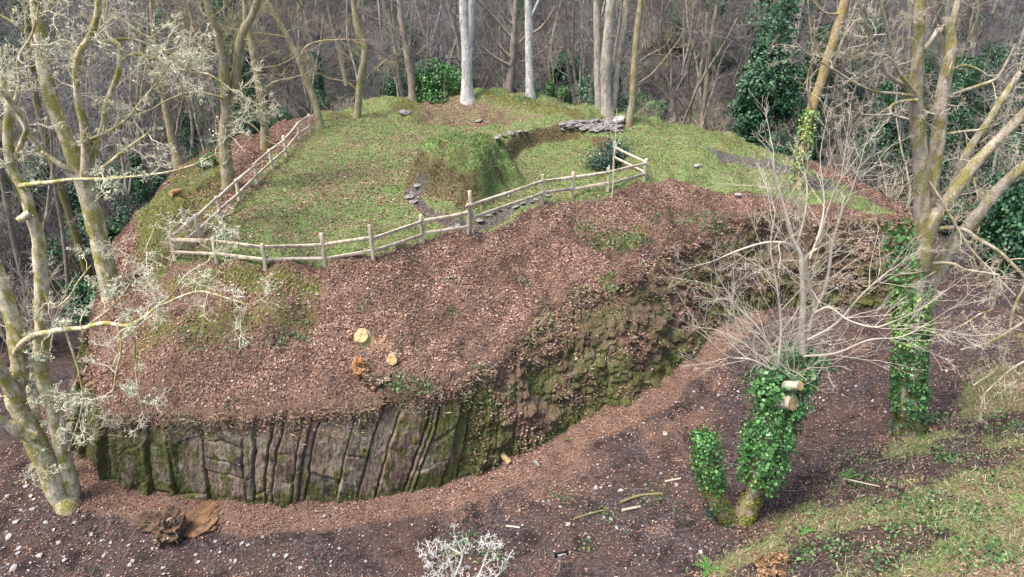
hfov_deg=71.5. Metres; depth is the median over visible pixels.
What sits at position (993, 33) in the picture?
bare tree
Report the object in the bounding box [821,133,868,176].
bare shrub
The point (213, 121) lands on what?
bare shrub
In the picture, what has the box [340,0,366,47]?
bare tree
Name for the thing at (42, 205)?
bare shrub
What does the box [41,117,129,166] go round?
bare shrub
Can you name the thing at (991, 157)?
bare tree
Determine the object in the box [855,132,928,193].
bare shrub
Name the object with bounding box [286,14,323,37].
bare shrub
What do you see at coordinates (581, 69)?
bare tree
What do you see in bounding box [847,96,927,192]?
bare shrub
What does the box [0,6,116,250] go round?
bare tree
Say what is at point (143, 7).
bare tree
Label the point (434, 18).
bare shrub
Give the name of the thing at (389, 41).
bare tree
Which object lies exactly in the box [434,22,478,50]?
bare shrub
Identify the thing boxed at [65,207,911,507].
rock face
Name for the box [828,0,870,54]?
bare tree
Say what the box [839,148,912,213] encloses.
bare shrub
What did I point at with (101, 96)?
bare tree
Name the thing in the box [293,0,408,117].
bare tree
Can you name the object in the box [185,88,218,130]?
evergreen bush
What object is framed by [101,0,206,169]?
bare tree
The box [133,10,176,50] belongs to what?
evergreen bush
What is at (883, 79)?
bare tree
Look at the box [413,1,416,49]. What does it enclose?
bare tree
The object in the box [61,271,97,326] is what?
evergreen bush
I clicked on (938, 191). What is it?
bare shrub
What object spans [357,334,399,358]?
sawdust
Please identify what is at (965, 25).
bare tree
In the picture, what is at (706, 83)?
bare tree
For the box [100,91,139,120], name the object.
evergreen bush
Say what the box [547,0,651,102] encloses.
bare tree
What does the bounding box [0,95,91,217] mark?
bare tree
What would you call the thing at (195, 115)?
bare tree
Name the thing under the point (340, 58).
bare tree
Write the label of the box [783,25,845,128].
bare tree
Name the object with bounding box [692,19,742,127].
bare tree
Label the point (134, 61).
bare tree
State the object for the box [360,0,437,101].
bare tree
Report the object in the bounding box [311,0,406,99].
bare tree
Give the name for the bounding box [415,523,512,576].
dead sapling
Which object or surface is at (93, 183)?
bare shrub
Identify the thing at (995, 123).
bare tree
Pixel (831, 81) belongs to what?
bare tree
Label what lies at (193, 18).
bare tree
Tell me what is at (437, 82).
rhododendron bush
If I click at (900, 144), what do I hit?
bare tree
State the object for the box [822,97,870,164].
bare shrub
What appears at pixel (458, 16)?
bare tree
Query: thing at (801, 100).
bare tree
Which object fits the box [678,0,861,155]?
bare tree
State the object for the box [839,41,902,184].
bare tree
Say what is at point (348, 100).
bare shrub
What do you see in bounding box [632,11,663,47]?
bare shrub
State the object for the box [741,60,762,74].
evergreen bush
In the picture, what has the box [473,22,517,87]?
bare tree
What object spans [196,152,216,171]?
green bush
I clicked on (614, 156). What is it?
thin sapling
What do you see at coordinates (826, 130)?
bare shrub
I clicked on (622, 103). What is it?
evergreen bush
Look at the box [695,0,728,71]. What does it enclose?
bare tree
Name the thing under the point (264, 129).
bare tree
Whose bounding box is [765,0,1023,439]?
old tree
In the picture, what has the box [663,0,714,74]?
bare tree
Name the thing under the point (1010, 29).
bare tree
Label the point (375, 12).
bare shrub
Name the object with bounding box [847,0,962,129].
bare tree
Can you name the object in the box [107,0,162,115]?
bare tree
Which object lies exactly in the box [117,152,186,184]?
bare shrub
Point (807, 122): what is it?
bare tree
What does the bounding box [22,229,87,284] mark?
bare shrub
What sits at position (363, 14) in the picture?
bare tree
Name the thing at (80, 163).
pale tree
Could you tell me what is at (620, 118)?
stone block
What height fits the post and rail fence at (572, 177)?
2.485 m
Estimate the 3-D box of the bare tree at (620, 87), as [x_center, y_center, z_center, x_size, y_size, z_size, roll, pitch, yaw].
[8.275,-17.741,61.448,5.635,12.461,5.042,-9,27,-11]
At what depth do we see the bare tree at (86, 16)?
84.52 m
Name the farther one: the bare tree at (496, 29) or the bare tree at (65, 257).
the bare tree at (496, 29)
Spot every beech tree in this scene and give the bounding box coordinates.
[459,0,475,105]
[525,0,539,99]
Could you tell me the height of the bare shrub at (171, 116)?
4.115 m
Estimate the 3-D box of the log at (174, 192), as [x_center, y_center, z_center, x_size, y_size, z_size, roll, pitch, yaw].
[-14.446,-4.142,30.544,0.287,0.291,0.526,13,31,23]
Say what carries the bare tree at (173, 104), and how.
on the ground at (62, 362)
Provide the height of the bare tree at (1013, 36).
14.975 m
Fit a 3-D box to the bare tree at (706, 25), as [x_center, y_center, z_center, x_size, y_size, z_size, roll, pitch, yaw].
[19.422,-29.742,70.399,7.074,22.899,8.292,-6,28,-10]
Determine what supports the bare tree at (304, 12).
on the ground at (62, 362)
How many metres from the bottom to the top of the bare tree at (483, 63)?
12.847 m
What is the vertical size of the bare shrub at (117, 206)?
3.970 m
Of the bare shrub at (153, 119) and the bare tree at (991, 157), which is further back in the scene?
the bare shrub at (153, 119)
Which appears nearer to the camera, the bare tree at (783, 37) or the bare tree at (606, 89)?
the bare tree at (606, 89)
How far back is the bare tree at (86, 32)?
76.18 m
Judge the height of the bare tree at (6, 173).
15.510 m
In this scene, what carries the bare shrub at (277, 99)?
on the ground at (62, 362)
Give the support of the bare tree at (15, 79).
on the ground at (62, 362)
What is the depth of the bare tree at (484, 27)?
85.93 m
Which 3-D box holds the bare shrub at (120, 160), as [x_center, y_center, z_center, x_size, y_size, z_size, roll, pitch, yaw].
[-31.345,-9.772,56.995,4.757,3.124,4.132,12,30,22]
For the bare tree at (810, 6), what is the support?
on the ground at (62, 362)
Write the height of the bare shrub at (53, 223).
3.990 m
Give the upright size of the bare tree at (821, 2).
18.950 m
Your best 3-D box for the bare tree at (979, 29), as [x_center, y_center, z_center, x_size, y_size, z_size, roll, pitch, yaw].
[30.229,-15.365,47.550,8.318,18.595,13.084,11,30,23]
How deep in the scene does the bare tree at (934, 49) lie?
56.27 m
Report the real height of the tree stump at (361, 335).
0.641 m
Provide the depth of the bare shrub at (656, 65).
77.94 m
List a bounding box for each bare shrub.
[0,5,14,29]
[0,89,62,142]
[0,172,78,234]
[0,202,18,241]
[0,206,59,265]
[0,208,66,262]
[0,218,58,275]
[0,219,26,262]
[0,245,83,361]
[0,250,33,340]
[0,269,60,357]
[1,204,69,265]
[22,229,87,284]
[36,192,78,220]
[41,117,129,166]
[47,216,122,277]
[64,151,130,211]
[95,184,152,224]
[98,187,146,233]
[99,180,144,226]
[108,150,129,170]
[109,0,127,35]
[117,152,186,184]
[118,154,172,184]
[126,144,184,181]
[129,138,169,161]
[140,96,169,138]
[144,136,199,169]
[155,99,186,137]
[177,1,204,25]
[193,70,216,86]
[201,105,220,136]
[232,115,274,135]
[253,103,297,125]
[261,74,302,112]
[266,93,303,119]
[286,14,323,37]
[306,43,329,61]
[317,92,351,110]
[332,95,354,109]
[336,25,361,53]
[359,1,384,24]
[364,75,381,96]
[369,33,398,61]
[421,3,448,31]
[425,16,460,59]
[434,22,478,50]
[505,73,546,90]
[508,20,540,51]
[522,23,579,82]
[533,21,576,65]
[550,17,571,51]
[556,77,594,104]
[619,48,646,89]
[619,101,681,123]
[623,86,663,118]
[625,103,669,120]
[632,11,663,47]
[635,79,694,123]
[639,50,682,82]
[663,95,722,129]
[668,61,703,90]
[671,76,740,130]
[681,99,732,122]
[689,109,756,144]
[706,100,740,135]
[708,91,742,131]
[767,122,831,151]
[768,98,797,142]
[775,90,867,159]
[817,95,865,150]
[818,113,863,161]
[819,141,858,173]
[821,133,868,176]
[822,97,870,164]
[823,95,864,160]
[826,122,864,172]
[837,130,909,193]
[838,153,856,176]
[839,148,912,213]
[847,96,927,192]
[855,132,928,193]
[883,179,955,202]
[906,0,963,37]
[925,0,968,27]
[934,218,995,275]
[942,138,1017,229]
[965,171,990,206]
[969,133,1011,173]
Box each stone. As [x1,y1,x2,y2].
[5,533,12,540]
[9,564,17,571]
[398,109,410,114]
[405,194,413,198]
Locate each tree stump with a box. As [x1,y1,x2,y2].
[354,328,371,348]
[386,352,399,365]
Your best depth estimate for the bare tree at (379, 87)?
65.86 m
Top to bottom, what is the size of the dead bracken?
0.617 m
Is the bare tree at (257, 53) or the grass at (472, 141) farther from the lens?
the bare tree at (257, 53)
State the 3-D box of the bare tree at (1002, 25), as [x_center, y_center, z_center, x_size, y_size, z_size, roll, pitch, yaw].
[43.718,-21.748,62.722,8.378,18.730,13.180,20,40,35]
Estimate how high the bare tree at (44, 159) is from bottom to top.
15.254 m
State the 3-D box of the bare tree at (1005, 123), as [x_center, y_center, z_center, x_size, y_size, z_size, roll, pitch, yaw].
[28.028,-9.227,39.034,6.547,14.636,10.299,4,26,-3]
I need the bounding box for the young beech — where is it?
[788,143,868,180]
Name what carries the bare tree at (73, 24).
on the ground at (62, 362)
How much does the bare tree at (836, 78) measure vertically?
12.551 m
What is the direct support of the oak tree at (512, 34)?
on the ground at (62, 362)
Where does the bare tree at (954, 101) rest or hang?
on the ground at (62, 362)
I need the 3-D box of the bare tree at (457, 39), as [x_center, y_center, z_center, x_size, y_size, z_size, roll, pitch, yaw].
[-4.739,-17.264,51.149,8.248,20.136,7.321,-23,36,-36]
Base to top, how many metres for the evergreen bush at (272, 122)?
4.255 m
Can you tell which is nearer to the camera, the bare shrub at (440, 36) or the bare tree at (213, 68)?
the bare tree at (213, 68)
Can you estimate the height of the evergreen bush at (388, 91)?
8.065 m
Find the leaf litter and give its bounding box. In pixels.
[0,87,1023,576]
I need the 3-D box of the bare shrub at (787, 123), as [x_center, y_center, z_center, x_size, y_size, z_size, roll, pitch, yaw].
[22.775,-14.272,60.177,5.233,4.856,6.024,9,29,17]
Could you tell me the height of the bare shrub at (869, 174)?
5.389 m
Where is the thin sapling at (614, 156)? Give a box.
[610,115,621,198]
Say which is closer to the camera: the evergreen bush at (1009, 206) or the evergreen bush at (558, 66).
the evergreen bush at (1009, 206)
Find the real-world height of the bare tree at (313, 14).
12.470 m
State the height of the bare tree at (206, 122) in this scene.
13.609 m
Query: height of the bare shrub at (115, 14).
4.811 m
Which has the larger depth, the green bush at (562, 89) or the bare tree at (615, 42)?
the green bush at (562, 89)
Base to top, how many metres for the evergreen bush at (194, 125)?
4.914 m
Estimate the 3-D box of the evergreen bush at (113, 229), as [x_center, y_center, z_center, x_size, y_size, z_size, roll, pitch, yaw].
[-22.758,-3.499,39.340,5.136,5.730,3.953,2,28,4]
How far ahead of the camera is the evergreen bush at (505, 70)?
75.13 m
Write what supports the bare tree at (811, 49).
on the ground at (62, 362)
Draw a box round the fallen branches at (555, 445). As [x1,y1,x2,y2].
[1,171,1023,576]
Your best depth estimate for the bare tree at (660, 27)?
82.62 m
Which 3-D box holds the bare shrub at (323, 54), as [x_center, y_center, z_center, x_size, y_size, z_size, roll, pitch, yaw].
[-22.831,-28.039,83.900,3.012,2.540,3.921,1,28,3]
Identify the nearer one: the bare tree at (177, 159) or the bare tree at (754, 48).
the bare tree at (177, 159)
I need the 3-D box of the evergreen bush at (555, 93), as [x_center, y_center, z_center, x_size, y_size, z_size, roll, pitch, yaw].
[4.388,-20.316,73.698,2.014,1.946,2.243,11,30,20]
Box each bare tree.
[0,0,62,62]
[0,0,76,226]
[0,0,94,134]
[0,0,95,289]
[0,1,153,275]
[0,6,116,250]
[0,19,58,217]
[0,42,56,126]
[0,51,67,162]
[0,54,41,242]
[0,64,24,204]
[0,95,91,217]
[0,111,48,244]
[0,122,32,317]
[1,23,68,152]
[1,55,26,138]
[1,140,64,234]
[8,0,53,67]
[10,0,194,221]
[21,0,110,86]
[25,0,122,152]
[31,0,173,153]
[34,59,123,180]
[35,0,147,91]
[36,103,81,317]
[41,0,115,71]
[54,0,122,201]
[54,16,153,156]
[55,9,107,91]
[57,88,110,154]
[59,0,197,180]
[60,10,163,170]
[60,47,143,166]
[64,1,98,44]
[69,0,162,207]
[85,0,181,146]
[88,0,364,190]
[91,0,170,48]
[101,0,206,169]
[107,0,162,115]
[107,12,196,103]
[110,0,225,74]
[117,5,218,170]
[134,39,177,160]
[138,2,228,146]
[143,15,182,112]
[144,47,193,158]
[154,10,241,160]
[167,27,234,149]
[167,74,220,162]
[168,2,223,134]
[169,0,187,39]
[170,0,318,150]
[175,0,259,134]
[190,20,232,105]
[195,0,219,71]
[199,0,240,110]
[205,0,350,116]
[215,0,241,58]
[216,0,377,130]
[222,15,272,90]
[225,0,290,70]
[245,0,299,114]
[275,0,331,114]
[282,0,316,36]
[287,0,325,52]
[288,0,320,95]
[288,18,339,110]
[290,0,415,90]
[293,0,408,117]
[300,0,347,85]
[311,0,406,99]
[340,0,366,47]
[346,0,439,80]
[351,0,430,96]
[358,0,459,96]
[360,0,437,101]
[362,0,365,21]
[365,26,403,98]
[389,0,434,55]
[390,0,403,58]
[400,37,512,94]
[407,0,494,80]
[409,0,476,51]
[410,16,456,89]
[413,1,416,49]
[416,0,491,93]
[422,0,456,61]
[422,3,493,96]
[423,0,496,41]
[457,0,538,87]
[473,1,509,87]
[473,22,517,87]
[479,0,548,92]
[479,1,487,44]
[486,0,512,61]
[498,0,629,104]
[501,21,548,92]
[503,41,552,91]
[518,0,534,28]
[522,0,556,58]
[547,0,562,67]
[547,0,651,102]
[551,0,615,56]
[557,2,604,92]
[570,9,630,110]
[571,0,632,85]
[577,0,629,116]
[579,0,663,108]
[579,18,631,97]
[589,3,658,87]
[600,0,620,40]
[602,0,704,127]
[629,0,766,124]
[642,0,745,127]
[645,0,739,122]
[651,0,691,44]
[659,0,666,52]
[662,0,729,123]
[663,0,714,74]
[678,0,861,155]
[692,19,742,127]
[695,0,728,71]
[696,0,709,96]
[727,0,815,83]
[738,0,789,72]
[741,0,800,45]
[744,1,807,126]
[750,0,841,145]
[756,0,846,161]
[774,18,806,130]
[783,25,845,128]
[785,0,890,164]
[786,0,809,67]
[787,1,893,158]
[788,0,868,190]
[788,0,932,165]
[789,0,834,43]
[789,0,943,141]
[794,1,815,16]
[796,0,860,115]
[811,0,871,29]
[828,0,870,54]
[830,0,936,112]
[831,0,873,86]
[833,0,902,140]
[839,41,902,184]
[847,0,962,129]
[849,3,985,98]
[855,41,911,128]
[865,0,898,71]
[866,46,931,212]
[868,19,937,106]
[871,0,895,95]
[877,0,945,184]
[892,0,985,203]
[903,0,1023,123]
[904,1,1023,140]
[923,0,1001,145]
[924,24,964,84]
[925,0,1023,92]
[926,0,1016,175]
[927,0,974,40]
[929,0,960,64]
[941,86,1023,256]
[955,0,1012,106]
[956,0,1023,101]
[956,41,1023,166]
[957,0,1023,105]
[957,26,1023,204]
[961,2,1022,113]
[967,0,1023,115]
[968,44,1023,201]
[976,21,1023,133]
[979,13,1023,149]
[982,60,1021,166]
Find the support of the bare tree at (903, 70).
on the ground at (62, 362)
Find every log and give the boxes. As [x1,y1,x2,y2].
[168,188,181,196]
[500,452,510,463]
[621,505,640,511]
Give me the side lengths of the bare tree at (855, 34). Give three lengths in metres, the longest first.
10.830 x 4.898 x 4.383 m
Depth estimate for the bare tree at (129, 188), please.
43.82 m
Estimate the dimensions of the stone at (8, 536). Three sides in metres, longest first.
0.286 x 0.217 x 0.113 m
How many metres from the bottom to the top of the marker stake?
0.999 m
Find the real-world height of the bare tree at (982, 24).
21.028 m
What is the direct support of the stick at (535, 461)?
on the ground at (62, 362)
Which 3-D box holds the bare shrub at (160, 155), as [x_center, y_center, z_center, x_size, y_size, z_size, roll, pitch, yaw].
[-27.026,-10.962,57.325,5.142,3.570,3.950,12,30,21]
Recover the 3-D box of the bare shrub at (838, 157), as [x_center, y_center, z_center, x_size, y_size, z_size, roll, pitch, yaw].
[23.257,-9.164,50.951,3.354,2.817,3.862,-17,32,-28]
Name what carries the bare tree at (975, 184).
on the ground at (62, 362)
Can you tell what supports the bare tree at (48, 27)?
on the ground at (62, 362)
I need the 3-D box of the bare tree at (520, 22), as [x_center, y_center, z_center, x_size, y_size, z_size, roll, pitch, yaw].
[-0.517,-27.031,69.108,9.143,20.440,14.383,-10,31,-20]
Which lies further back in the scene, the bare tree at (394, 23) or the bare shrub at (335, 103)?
the bare tree at (394, 23)
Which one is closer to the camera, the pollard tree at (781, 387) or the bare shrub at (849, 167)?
the pollard tree at (781, 387)
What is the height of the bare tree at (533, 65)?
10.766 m
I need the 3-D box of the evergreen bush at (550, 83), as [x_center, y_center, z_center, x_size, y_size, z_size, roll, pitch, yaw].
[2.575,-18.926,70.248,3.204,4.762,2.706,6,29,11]
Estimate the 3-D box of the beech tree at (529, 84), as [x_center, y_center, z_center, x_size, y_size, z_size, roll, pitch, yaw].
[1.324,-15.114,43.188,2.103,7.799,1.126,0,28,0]
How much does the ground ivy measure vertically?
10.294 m
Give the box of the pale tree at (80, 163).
[0,0,282,301]
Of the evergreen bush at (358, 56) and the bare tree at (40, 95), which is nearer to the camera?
the bare tree at (40, 95)
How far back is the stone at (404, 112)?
41.84 m
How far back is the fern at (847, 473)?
23.42 m
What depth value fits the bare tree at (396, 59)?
56.49 m
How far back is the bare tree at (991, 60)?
44.01 m
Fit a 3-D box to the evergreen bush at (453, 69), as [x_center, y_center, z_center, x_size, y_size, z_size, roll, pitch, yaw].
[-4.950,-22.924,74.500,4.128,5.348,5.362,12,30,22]
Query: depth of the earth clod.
23.26 m
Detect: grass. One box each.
[69,91,1023,576]
[100,87,1023,576]
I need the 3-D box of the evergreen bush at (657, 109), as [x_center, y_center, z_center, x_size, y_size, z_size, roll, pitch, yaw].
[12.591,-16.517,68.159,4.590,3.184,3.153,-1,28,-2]
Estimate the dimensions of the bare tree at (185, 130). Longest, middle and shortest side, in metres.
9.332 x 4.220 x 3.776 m
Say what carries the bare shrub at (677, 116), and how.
on the ground at (62, 362)
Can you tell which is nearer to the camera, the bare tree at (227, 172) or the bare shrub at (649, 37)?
the bare tree at (227, 172)
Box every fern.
[692,553,724,576]
[794,522,816,535]
[837,468,858,478]
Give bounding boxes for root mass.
[361,370,392,386]
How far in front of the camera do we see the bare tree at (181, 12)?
88.99 m
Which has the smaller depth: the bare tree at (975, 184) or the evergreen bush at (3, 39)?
the bare tree at (975, 184)
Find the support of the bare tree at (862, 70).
on the ground at (62, 362)
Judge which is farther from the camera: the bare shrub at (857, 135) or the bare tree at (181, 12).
the bare tree at (181, 12)
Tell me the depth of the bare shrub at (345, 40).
85.14 m
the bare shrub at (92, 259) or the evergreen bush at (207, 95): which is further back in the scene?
the evergreen bush at (207, 95)
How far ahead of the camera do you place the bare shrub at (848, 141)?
51.66 m
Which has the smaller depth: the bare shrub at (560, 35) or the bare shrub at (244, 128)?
the bare shrub at (244, 128)
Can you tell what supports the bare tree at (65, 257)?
on the ground at (62, 362)
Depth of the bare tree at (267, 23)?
69.19 m
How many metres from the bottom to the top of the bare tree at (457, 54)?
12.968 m
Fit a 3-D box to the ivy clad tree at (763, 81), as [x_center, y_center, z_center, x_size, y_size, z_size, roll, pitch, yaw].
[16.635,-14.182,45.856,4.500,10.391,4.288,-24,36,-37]
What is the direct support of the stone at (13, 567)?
on the ground at (62, 362)
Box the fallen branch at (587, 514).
[574,509,603,518]
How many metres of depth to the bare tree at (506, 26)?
80.61 m
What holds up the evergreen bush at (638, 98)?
on the ground at (62, 362)
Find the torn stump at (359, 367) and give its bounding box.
[350,356,369,378]
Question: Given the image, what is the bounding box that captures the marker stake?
[554,549,567,569]
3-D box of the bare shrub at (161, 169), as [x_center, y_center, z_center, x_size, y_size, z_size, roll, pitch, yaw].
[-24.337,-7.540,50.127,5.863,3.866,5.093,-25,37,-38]
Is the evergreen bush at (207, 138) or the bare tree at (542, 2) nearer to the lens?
the evergreen bush at (207, 138)
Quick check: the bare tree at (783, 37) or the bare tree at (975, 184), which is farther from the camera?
the bare tree at (783, 37)
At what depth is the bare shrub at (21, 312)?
31.98 m
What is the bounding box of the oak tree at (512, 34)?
[459,0,584,92]
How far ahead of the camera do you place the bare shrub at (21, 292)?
32.70 m
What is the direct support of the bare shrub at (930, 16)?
on the ground at (62, 362)
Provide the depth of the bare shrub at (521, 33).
83.99 m
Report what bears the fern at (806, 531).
on the ground at (62, 362)
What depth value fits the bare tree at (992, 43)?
41.88 m
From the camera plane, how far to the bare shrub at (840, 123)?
53.45 m
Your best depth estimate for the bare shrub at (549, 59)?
76.61 m
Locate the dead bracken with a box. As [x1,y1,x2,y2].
[753,550,790,576]
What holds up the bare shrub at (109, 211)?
on the ground at (62, 362)
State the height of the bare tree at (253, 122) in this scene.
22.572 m
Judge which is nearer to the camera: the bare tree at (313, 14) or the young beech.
the young beech
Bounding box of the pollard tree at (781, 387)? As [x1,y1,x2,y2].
[657,91,1019,527]
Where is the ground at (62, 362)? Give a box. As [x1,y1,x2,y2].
[0,0,1023,576]
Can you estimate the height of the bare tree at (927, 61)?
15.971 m
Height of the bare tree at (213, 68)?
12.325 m
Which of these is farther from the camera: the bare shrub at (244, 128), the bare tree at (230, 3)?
the bare tree at (230, 3)
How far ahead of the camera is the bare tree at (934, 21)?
64.87 m
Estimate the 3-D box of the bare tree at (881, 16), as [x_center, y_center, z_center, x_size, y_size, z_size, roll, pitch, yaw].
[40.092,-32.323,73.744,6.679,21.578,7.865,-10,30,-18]
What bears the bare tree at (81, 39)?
on the ground at (62, 362)
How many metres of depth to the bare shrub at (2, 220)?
41.73 m
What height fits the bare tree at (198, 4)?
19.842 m
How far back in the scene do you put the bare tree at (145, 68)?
47.91 m
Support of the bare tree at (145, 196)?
on the ground at (62, 362)
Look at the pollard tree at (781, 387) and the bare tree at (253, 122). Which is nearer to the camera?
the pollard tree at (781, 387)
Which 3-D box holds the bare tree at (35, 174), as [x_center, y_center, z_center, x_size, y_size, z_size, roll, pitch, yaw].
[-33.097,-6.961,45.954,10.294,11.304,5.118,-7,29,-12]
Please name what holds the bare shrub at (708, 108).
on the ground at (62, 362)
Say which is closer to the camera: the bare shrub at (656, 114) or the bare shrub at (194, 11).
the bare shrub at (656, 114)
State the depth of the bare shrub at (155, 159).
51.19 m
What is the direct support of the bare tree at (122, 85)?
on the ground at (62, 362)
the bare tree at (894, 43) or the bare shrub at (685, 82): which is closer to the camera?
the bare tree at (894, 43)
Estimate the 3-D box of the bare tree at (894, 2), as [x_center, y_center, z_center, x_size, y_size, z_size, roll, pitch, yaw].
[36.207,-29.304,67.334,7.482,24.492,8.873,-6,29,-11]
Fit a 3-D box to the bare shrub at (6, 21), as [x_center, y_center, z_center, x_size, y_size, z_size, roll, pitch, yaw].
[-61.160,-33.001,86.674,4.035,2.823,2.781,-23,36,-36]
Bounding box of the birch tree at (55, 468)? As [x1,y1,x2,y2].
[0,0,280,515]
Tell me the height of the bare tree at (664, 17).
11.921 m
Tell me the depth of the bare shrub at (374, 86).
74.43 m
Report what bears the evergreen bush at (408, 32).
on the ground at (62, 362)
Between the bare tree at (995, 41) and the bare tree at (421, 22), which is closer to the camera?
the bare tree at (995, 41)
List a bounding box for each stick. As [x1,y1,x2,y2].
[533,459,540,467]
[665,478,680,482]
[843,478,879,486]
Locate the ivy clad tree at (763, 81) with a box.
[724,0,813,143]
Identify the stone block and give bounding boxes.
[612,115,624,123]
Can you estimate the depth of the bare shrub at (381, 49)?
82.66 m
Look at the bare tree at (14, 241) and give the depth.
33.48 m
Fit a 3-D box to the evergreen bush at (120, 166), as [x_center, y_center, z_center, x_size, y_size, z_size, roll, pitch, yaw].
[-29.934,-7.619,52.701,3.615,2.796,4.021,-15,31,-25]
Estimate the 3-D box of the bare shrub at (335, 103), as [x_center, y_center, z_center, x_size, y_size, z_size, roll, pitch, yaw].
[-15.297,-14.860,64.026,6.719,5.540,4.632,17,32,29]
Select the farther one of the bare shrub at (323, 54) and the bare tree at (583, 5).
the bare shrub at (323, 54)
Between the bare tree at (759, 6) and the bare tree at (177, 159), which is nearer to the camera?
the bare tree at (177, 159)
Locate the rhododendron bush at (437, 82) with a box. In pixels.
[415,57,461,104]
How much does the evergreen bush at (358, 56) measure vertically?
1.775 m
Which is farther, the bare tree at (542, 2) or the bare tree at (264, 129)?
the bare tree at (542, 2)
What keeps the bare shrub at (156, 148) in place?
on the ground at (62, 362)
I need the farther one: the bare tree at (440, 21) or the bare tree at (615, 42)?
the bare tree at (440, 21)
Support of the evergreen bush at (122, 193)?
on the ground at (62, 362)
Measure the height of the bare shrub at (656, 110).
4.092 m
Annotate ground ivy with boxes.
[68,94,1023,576]
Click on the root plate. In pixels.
(169, 525)
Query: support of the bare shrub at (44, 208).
on the ground at (62, 362)
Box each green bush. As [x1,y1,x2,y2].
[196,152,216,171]
[556,85,585,103]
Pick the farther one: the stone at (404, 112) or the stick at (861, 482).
the stone at (404, 112)
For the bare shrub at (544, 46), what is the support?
on the ground at (62, 362)
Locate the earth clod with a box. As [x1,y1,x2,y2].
[132,507,162,531]
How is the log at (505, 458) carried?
on the ground at (62, 362)
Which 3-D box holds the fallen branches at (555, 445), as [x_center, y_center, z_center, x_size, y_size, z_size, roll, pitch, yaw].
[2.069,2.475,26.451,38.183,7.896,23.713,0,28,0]
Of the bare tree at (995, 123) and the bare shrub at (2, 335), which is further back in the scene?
the bare tree at (995, 123)
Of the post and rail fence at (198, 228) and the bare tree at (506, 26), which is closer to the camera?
the post and rail fence at (198, 228)
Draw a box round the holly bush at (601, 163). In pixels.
[574,132,642,175]
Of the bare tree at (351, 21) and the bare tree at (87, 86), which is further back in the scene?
the bare tree at (351, 21)
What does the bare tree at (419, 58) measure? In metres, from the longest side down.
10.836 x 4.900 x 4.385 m
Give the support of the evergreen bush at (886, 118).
on the ground at (62, 362)
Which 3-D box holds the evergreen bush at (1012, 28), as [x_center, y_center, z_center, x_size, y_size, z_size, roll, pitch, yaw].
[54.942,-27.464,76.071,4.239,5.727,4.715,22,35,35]
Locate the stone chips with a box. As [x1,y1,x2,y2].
[0,318,1017,576]
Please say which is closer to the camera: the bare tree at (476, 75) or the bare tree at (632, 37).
the bare tree at (476, 75)
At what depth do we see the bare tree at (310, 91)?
39.41 m
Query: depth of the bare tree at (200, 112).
57.41 m
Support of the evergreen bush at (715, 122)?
on the ground at (62, 362)
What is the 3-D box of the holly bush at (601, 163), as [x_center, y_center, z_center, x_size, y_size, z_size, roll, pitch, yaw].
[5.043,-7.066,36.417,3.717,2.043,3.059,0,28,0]
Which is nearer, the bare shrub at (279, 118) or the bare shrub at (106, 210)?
the bare shrub at (106, 210)
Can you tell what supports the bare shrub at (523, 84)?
on the ground at (62, 362)
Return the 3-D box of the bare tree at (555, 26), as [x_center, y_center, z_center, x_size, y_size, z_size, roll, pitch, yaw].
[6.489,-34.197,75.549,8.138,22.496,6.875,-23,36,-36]
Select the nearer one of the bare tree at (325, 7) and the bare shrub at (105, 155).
the bare shrub at (105, 155)
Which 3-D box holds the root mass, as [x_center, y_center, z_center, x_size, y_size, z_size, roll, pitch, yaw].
[-4.469,2.990,23.608,1.033,0.511,0.759,0,28,0]
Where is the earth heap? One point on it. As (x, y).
(199, 522)
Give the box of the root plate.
[149,505,188,548]
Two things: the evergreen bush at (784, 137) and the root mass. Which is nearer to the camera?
the root mass
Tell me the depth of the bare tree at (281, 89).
54.61 m
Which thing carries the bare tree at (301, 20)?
on the ground at (62, 362)
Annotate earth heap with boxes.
[184,500,221,537]
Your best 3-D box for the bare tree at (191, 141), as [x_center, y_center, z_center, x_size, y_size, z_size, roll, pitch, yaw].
[-21.372,-10.865,45.925,5.684,14.568,10.904,-11,30,-19]
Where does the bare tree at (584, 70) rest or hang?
on the ground at (62, 362)
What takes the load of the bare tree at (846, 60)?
on the ground at (62, 362)
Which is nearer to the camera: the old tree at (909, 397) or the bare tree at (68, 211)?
the old tree at (909, 397)
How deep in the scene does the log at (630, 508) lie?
23.84 m
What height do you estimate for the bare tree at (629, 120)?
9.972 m
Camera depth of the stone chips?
23.17 m
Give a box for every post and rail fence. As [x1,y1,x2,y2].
[167,114,311,260]
[170,203,469,270]
[465,141,647,233]
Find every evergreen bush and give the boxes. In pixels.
[0,24,24,71]
[12,128,70,212]
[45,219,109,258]
[47,182,133,274]
[51,17,76,47]
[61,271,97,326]
[92,160,129,184]
[96,162,167,220]
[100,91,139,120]
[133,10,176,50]
[150,175,164,195]
[164,110,207,145]
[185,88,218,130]
[187,81,219,105]
[203,127,246,148]
[269,107,292,127]
[348,46,361,63]
[364,39,417,96]
[396,3,417,55]
[443,52,491,88]
[495,46,516,87]
[521,75,554,96]
[544,66,588,105]
[544,86,557,98]
[545,52,589,79]
[574,69,594,104]
[617,96,626,112]
[622,87,649,109]
[624,99,666,118]
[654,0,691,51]
[704,107,729,130]
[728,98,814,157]
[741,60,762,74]
[769,130,789,149]
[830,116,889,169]
[862,105,907,130]
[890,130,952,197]
[901,49,937,60]
[935,32,987,48]
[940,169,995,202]
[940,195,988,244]
[941,127,1023,282]
[1000,11,1023,47]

